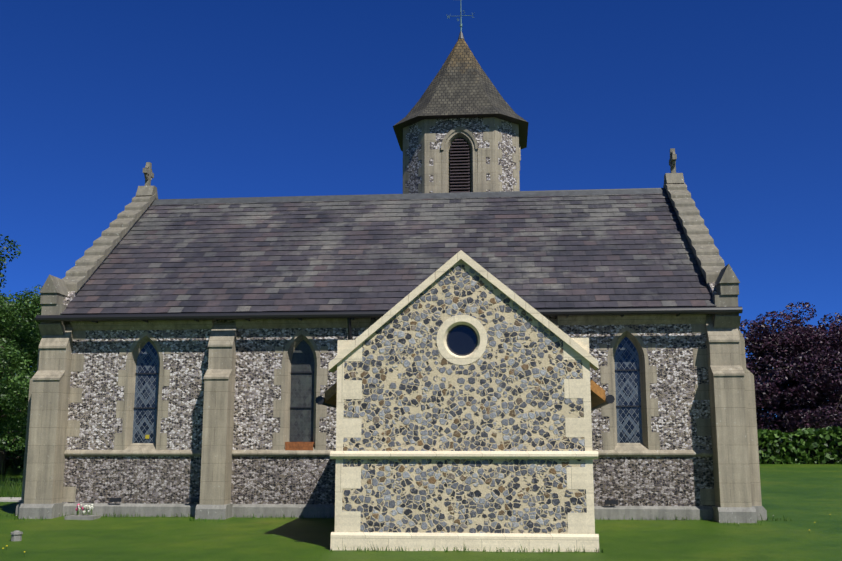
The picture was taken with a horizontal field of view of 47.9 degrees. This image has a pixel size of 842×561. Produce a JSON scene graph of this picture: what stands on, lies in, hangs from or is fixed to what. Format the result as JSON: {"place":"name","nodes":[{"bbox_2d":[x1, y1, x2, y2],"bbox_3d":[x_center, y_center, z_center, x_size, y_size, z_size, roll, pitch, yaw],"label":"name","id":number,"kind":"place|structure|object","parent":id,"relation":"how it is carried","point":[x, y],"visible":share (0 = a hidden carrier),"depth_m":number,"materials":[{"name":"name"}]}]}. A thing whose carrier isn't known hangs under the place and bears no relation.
{"place":"outdoors","nodes":[
{"label":"outdoors","id":0,"kind":"place"},
{"bbox_2d":[0,466,22,498],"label":"rough grass","id":1,"kind":"structure","parent":0,"point":[7,494],"depth_m":23.76,"materials":[{"name":"green plant"}]},
{"bbox_2d":[0,464,841,560],"bbox_3d":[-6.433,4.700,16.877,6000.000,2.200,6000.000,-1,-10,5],"label":"lawn","id":2,"kind":"structure","parent":0,"point":[803,498],"depth_m":13.85,"materials":[{"name":"green plant"}]},
{"bbox_2d":[6,422,24,467],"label":"hedge","id":3,"kind":"object","parent":2,"relation":"on","point":[8,465],"depth_m":41.85,"materials":[{"name":"green plant"}]},
{"bbox_2d":[0,234,31,437],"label":"sycamore tree","id":4,"kind":"object","parent":2,"relation":"on","point":[10,243],"depth_m":35.56,"materials":[{"name":"green plant"}]},
{"bbox_2d":[11,530,22,540],"bbox_3d":[-5.819,3.689,13.639,0.162,0.180,0.170,-1,-10,5],"label":"gravestone","id":5,"kind":"object","parent":2,"relation":"on","point":[16,535],"visible":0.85,"depth_m":13.58,"materials":[{"name":"grey stone"}]},
{"bbox_2d":[0,294,41,473],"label":"tree","id":6,"kind":"object","parent":2,"relation":"on","point":[19,452],"depth_m":36.66,"materials":[{"name":"green plant"}]},
{"bbox_2d":[0,285,42,450],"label":"ash tree","id":7,"kind":"object","parent":2,"relation":"on","point":[15,315],"depth_m":28.91,"materials":[{"name":"green plant"}]},
{"bbox_2d":[64,504,100,519],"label":"grave slab","id":8,"kind":"structure","parent":2,"relation":"on","point":[83,516],"depth_m":16.44,"materials":[{"name":"white stone"}]},
{"bbox_2d":[0,497,617,503],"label":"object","id":9,"kind":"structure","parent":2,"relation":"on","point":[8,499],"depth_m":16.85,"materials":[{"name":"concrete"}]},
{"bbox_2d":[62,203,716,505],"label":"church nave walls","id":10,"kind":"structure","parent":2,"relation":"on","point":[653,481],"depth_m":16.91,"materials":[{"name":"grey stone"}]},
{"bbox_2d":[60,188,716,319],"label":"roof","id":11,"kind":"structure","parent":10,"relation":"on","point":[588,248],"depth_m":18.99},
{"bbox_2d":[35,307,742,339],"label":"church gutters","id":12,"kind":"object","parent":10,"relation":"attached to","point":[352,315],"visible":0.73,"depth_m":16.83,"materials":[{"name":"black metal"}]},
{"bbox_2d":[38,148,740,336],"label":"gable copings","id":13,"kind":"object","parent":10,"relation":"on","point":[54,291],"visible":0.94,"depth_m":18.45,"materials":[{"name":"grey stone"}]},
{"bbox_2d":[15,314,766,522],"bbox_3d":[-0.726,2.445,16.816,13.110,3.620,1.030,-1,-10,5],"label":"church nave stonework","id":14,"kind":"object","parent":10,"relation":"attached to","point":[628,374],"visible":0.69,"depth_m":16.71,"materials":[{"name":"beige stone"}]},
{"bbox_2d":[393,0,528,193],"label":"church bell tower","id":15,"kind":"structure","parent":10,"relation":"on","point":[462,126],"depth_m":25.42,"materials":[{"name":"stone"}]},
{"bbox_2d":[315,250,614,551],"bbox_3d":[0.723,1.984,14.749,4.154,4.208,3.898,-1,-10,5],"label":"church porch","id":16,"kind":"object","parent":2,"relation":"on","point":[464,395],"visible":1,"depth_m":12.84,"materials":[{"name":"grey stone"}]},
{"bbox_2d":[739,301,841,435],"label":"copper beech tree","id":17,"kind":"object","parent":2,"relation":"on","point":[818,351],"depth_m":53.09,"materials":[{"name":"purple plant"}]},
{"bbox_2d":[757,426,841,463],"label":"hedge","id":18,"kind":"object","parent":2,"relation":"on","point":[834,432],"depth_m":44.81,"materials":[{"name":"green plant"}]},
{"bbox_2d":[0,0,841,415],"label":"sky","id":19,"kind":"structure","parent":0,"point":[222,98],"materials":[{"name":"blue"}]}
]}

